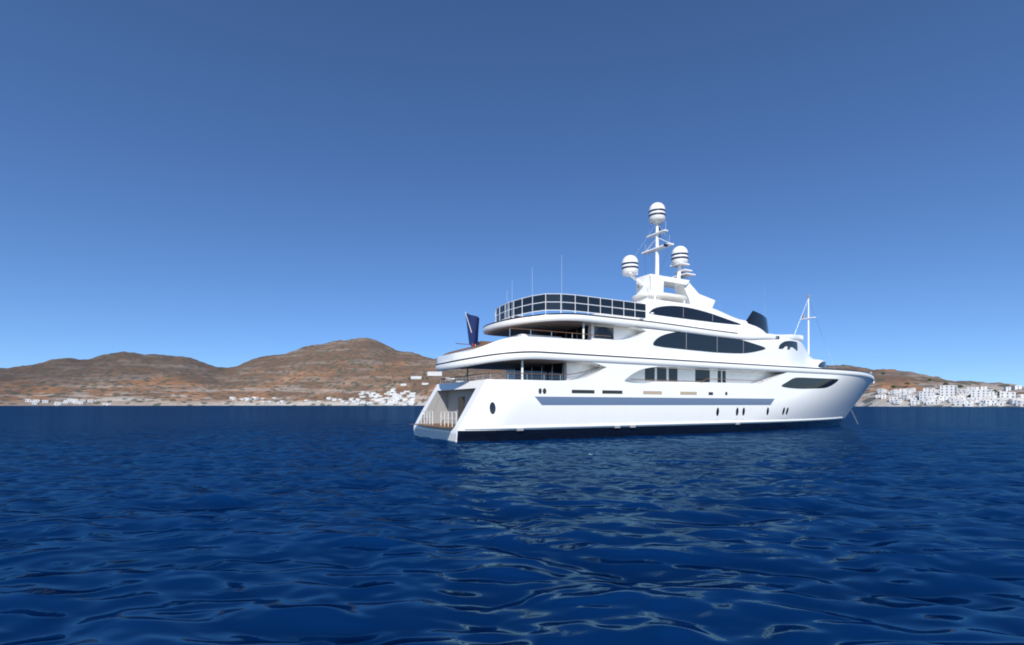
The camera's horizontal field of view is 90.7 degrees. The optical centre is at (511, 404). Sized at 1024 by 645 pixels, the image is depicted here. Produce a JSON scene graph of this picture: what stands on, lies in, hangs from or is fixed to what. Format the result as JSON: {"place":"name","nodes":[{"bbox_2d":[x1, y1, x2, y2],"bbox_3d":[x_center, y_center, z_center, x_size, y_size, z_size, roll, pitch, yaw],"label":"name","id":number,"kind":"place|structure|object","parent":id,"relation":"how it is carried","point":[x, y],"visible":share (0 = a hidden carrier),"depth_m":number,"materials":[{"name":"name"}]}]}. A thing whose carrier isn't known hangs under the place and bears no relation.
{"place":"outdoors","nodes":[
{"label":"outdoors","id":0,"kind":"place"},
{"bbox_2d":[0,406,1023,644],"bbox_3d":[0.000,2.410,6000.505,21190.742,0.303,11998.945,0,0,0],"label":"sea","id":1,"kind":"structure","parent":0,"point":[275,525],"depth_m":9.48,"materials":[{"name":"blue liquid"}]},
{"bbox_2d":[414,362,872,441],"bbox_3d":[19.930,0.150,50.015,58.370,6.500,10.440,0,0,-29],"label":"hull","id":2,"kind":"object","parent":1,"relation":"in","point":[521,402],"visible":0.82,"depth_m":38.99,"materials":[{"name":"paint"}]},
{"bbox_2d":[412,423,455,427],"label":"platform","id":3,"kind":"structure","parent":2,"relation":"on","point":[440,425],"depth_m":35.88,"materials":[{"name":"brown wood"}]},
{"bbox_2d":[421,411,456,426],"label":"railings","id":4,"kind":"object","parent":3,"relation":"on","point":[444,418],"visible":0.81,"depth_m":36.93,"materials":[{"name":"white metal"}]},
{"bbox_2d":[448,389,474,423],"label":"club wall","id":5,"kind":"structure","parent":3,"relation":"on","point":[453,396],"depth_m":38.96,"materials":[{"name":"white paint"}]},
{"bbox_2d":[458,397,464,419],"bbox_3d":[-3.007,0.450,36.525,0.026,2.100,4.550,0,0,-29],"label":"stern doorway","id":6,"kind":"structure","parent":5,"relation":"attached to","point":[461,404],"depth_m":38.08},
{"bbox_2d":[490,402,495,413],"bbox_3d":[-1.251,0.220,32.653,0.412,0.780,0.060,0,0,-14],"label":"porthole","id":7,"kind":"object","parent":2,"relation":"attached to","point":[492,408],"visible":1,"depth_m":32.65,"materials":[{"name":"black glass"}]},
{"bbox_2d":[467,323,583,380],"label":"pillars","id":8,"kind":"structure","parent":2,"relation":"on","point":[522,360],"depth_m":36.72,"materials":[{"name":"white metal"}]},
{"bbox_2d":[514,330,566,380],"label":"door frames","id":9,"kind":"structure","parent":2,"relation":"on","point":[552,365],"depth_m":39.46,"materials":[{"name":"silver metal"}]},
{"bbox_2d":[572,390,594,393],"bbox_3d":[5.048,-0.925,35.828,2.000,0.250,0.001,0,0,-29],"label":"bulwark opening","id":10,"kind":"object","parent":2,"relation":"attached to","point":[584,391],"visible":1,"depth_m":35.88,"materials":[{"name":"black glass"}]},
{"bbox_2d":[441,328,762,381],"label":"rail caps","id":11,"kind":"object","parent":2,"relation":"on","point":[573,373],"visible":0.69,"depth_m":36.35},
{"bbox_2d":[602,390,621,393],"bbox_3d":[7.368,-0.925,37.108,1.900,0.250,0.001,0,0,-29],"label":"bulwark opening","id":12,"kind":"object","parent":2,"relation":"attached to","point":[611,392],"visible":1,"depth_m":37.06,"materials":[{"name":"black glass"}]},
{"bbox_2d":[515,326,725,382],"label":"glass","id":13,"kind":"object","parent":2,"relation":"on","point":[701,375],"visible":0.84,"depth_m":40.41,"materials":[{"name":"black glass"}]},
{"bbox_2d":[516,423,739,430],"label":"fender hooks","id":14,"kind":"object","parent":2,"relation":"attached to","point":[522,429],"visible":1,"depth_m":37.39,"materials":[{"name":"grey"}]},
{"bbox_2d":[643,391,661,393],"bbox_3d":[10.848,-0.925,39.029,1.950,0.250,0.001,0,0,-29],"label":"bulwark opening","id":15,"kind":"object","parent":2,"relation":"attached to","point":[652,392],"visible":1,"depth_m":39.02,"materials":[{"name":"beige"}]},
{"bbox_2d":[465,417,842,429],"bbox_3d":[16.486,1.500,48.113,49.555,0.200,10.232,0,0,-29],"label":"boot stripe","id":16,"kind":"object","parent":2,"relation":"on","point":[569,426],"visible":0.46,"depth_m":38.05,"materials":[{"name":"paint"}]},
{"bbox_2d":[435,353,874,383],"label":"slab","id":17,"kind":"structure","parent":2,"relation":"on","point":[504,361],"depth_m":37.64,"materials":[{"name":"white paint"}]},
{"bbox_2d":[440,330,594,383],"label":"rail posts","id":18,"kind":"object","parent":17,"relation":"on","point":[560,377],"visible":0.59,"depth_m":35.02,"materials":[{"name":"silver metal"}]},
{"bbox_2d":[437,325,824,367],"bbox_3d":[14.730,-4.710,47.144,44.710,3.380,9.860,0,0,-29],"label":"tier","id":19,"kind":"object","parent":17,"relation":"on","point":[634,342],"visible":0.59,"depth_m":38.97,"materials":[{"name":"white paint"}]},
{"bbox_2d":[466,313,478,345],"bbox_3d":[-2.905,-5.225,37.448,1.200,3.050,0.371,0,0,-29],"label":"flag","id":20,"kind":"object","parent":19,"relation":"on","point":[473,320],"visible":0.88,"depth_m":37.36,"materials":[{"name":"blue fabric"}]},
{"bbox_2d":[507,334,561,337],"bbox_3d":[0.306,-4.425,39.039,5.100,1.350,4.950,0,0,-29],"label":"furniture","id":21,"kind":"object","parent":19,"relation":"on","point":[534,336],"visible":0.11,"depth_m":37.12,"materials":[{"name":"white wood"}]},
{"bbox_2d":[483,314,802,340],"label":"slab","id":22,"kind":"structure","parent":19,"relation":"on","point":[559,322],"depth_m":38.57,"materials":[{"name":"white paint"}]},
{"bbox_2d":[495,293,645,321],"bbox_3d":[3.971,-7.190,41.205,9.659,1.381,9.368,0,0,-29],"label":"windscreen frame","id":23,"kind":"object","parent":22,"relation":"on","point":[612,307],"visible":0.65,"depth_m":37.37,"materials":[{"name":"white metal"}]},
{"bbox_2d":[496,294,645,321],"bbox_3d":[3.973,-7.280,41.205,9.614,1.100,9.320,0,0,-29],"label":"glass windscreen","id":24,"kind":"object","parent":23,"relation":"in","point":[553,301],"visible":0.69,"depth_m":37.16,"materials":[{"name":"black glass"}]},
{"bbox_2d":[484,313,737,333],"bbox_3d":[7.850,-6.293,43.346,21.508,0.446,10.096,0,0,-29],"label":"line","id":25,"kind":"object","parent":22,"relation":"on","point":[608,317],"visible":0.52,"depth_m":37.59,"materials":[{"name":"black"}]},
{"bbox_2d":[512,260,764,317],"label":"whip antennas","id":26,"kind":"object","parent":22,"relation":"on","point":[561,293],"visible":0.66,"depth_m":36.35,"materials":[{"name":"silver metal"}]},
{"bbox_2d":[592,299,765,333],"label":"tier","id":27,"kind":"object","parent":22,"relation":"on","point":[745,327],"visible":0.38,"depth_m":43.36,"materials":[{"name":"white paint"}]},
{"bbox_2d":[632,292,686,302],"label":"hard top","id":28,"kind":"object","parent":27,"relation":"on","point":[671,297],"visible":0.67,"depth_m":45.22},
{"bbox_2d":[622,220,714,307],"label":"radar mast","id":29,"kind":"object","parent":27,"relation":"on","point":[656,282],"depth_m":46.30,"materials":[{"name":"white metal"}]},
{"bbox_2d":[622,202,687,273],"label":"radar domes","id":30,"kind":"structure","parent":29,"relation":"on","point":[632,258],"depth_m":45.77,"materials":[{"name":"white plastic"}]},
{"bbox_2d":[622,208,687,268],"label":"radome stripes","id":31,"kind":"object","parent":30,"relation":"attached to","point":[671,255],"visible":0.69,"depth_m":45.73,"materials":[{"name":"black"}]},
{"bbox_2d":[649,306,740,324],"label":"window","id":32,"kind":"structure","parent":27,"relation":"attached to","point":[677,312],"depth_m":42.73,"materials":[{"name":"black glass"}]},
{"bbox_2d":[746,311,768,333],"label":"wind screen","id":33,"kind":"object","parent":27,"relation":"on","point":[757,319],"visible":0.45,"depth_m":47.54,"materials":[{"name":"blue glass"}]},
{"bbox_2d":[683,308,743,352],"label":"mullions","id":34,"kind":"object","parent":22,"relation":"on","point":[712,320],"visible":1,"depth_m":42.36,"materials":[{"name":"grey"}]},
{"bbox_2d":[653,332,765,352],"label":"window","id":35,"kind":"structure","parent":19,"relation":"attached to","point":[695,342],"depth_m":42.30,"materials":[{"name":"black glass"}]},
{"bbox_2d":[779,341,797,350],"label":"window","id":36,"kind":"structure","parent":19,"relation":"on","point":[789,344],"depth_m":47.92,"materials":[{"name":"black glass"}]},
{"bbox_2d":[801,298,815,353],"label":"foremast","id":37,"kind":"object","parent":19,"relation":"on","point":[808,318],"visible":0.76,"depth_m":57.59,"materials":[{"name":"white metal"}]},
{"bbox_2d":[818,362,825,367],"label":"bow fitting","id":38,"kind":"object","parent":19,"relation":"on","point":[822,365],"depth_m":53.45,"materials":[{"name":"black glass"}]},
{"bbox_2d":[436,351,874,380],"bbox_3d":[20.543,-3.256,50.353,58.406,0.701,10.716,0,0,-29],"label":"line","id":39,"kind":"object","parent":17,"relation":"on","point":[634,357],"visible":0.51,"depth_m":37.55,"materials":[{"name":"black"}]},
{"bbox_2d":[635,224,834,368],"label":"rigging lines","id":40,"kind":"object","parent":17,"relation":"on","point":[676,283],"visible":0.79,"depth_m":46.92,"materials":[{"name":"silver metal"}]},
{"bbox_2d":[680,392,696,394],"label":"bulwark opening","id":41,"kind":"object","parent":2,"relation":"attached to","point":[688,393],"visible":1,"depth_m":40.92,"materials":[{"name":"beige"}]},
{"bbox_2d":[782,377,838,388],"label":"bow window","id":42,"kind":"structure","parent":2,"relation":"attached to","point":[804,383],"depth_m":48.91,"materials":[{"name":"black glass"}]},
{"bbox_2d":[0,338,1023,406],"bbox_3d":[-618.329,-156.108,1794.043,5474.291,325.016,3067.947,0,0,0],"label":"land","id":43,"kind":"structure","parent":0,"point":[345,370],"depth_m":1538.92,"materials":[{"name":"brown soil"}]},
{"bbox_2d":[25,372,1023,406],"bbox_3d":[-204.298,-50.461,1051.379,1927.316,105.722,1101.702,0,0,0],"label":"town buildings","id":44,"kind":"structure","parent":43,"relation":"on","point":[995,399],"depth_m":677.87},
{"bbox_2d":[26,372,1019,405],"bbox_3d":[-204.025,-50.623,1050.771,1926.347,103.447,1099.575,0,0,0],"label":"town windows","id":45,"kind":"structure","parent":44,"relation":"on","point":[877,396],"depth_m":684.52,"materials":[{"name":"grey"}]},
{"bbox_2d":[31,377,1023,403],"bbox_3d":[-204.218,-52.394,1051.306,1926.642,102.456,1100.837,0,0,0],"label":"town roofs","id":46,"kind":"structure","parent":44,"relation":"on","point":[986,398],"depth_m":693.92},
{"bbox_2d":[383,363,998,397],"bbox_3d":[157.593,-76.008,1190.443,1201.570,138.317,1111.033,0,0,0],"label":"shrub","id":47,"kind":"object","parent":43,"relation":"on","point":[929,379],"depth_m":797.98,"materials":[{"name":"green plant"}]},
{"bbox_2d":[0,0,1023,386],"label":"sky","id":48,"kind":"structure","parent":0,"point":[217,183],"materials":[{"name":"blue"}]}
]}

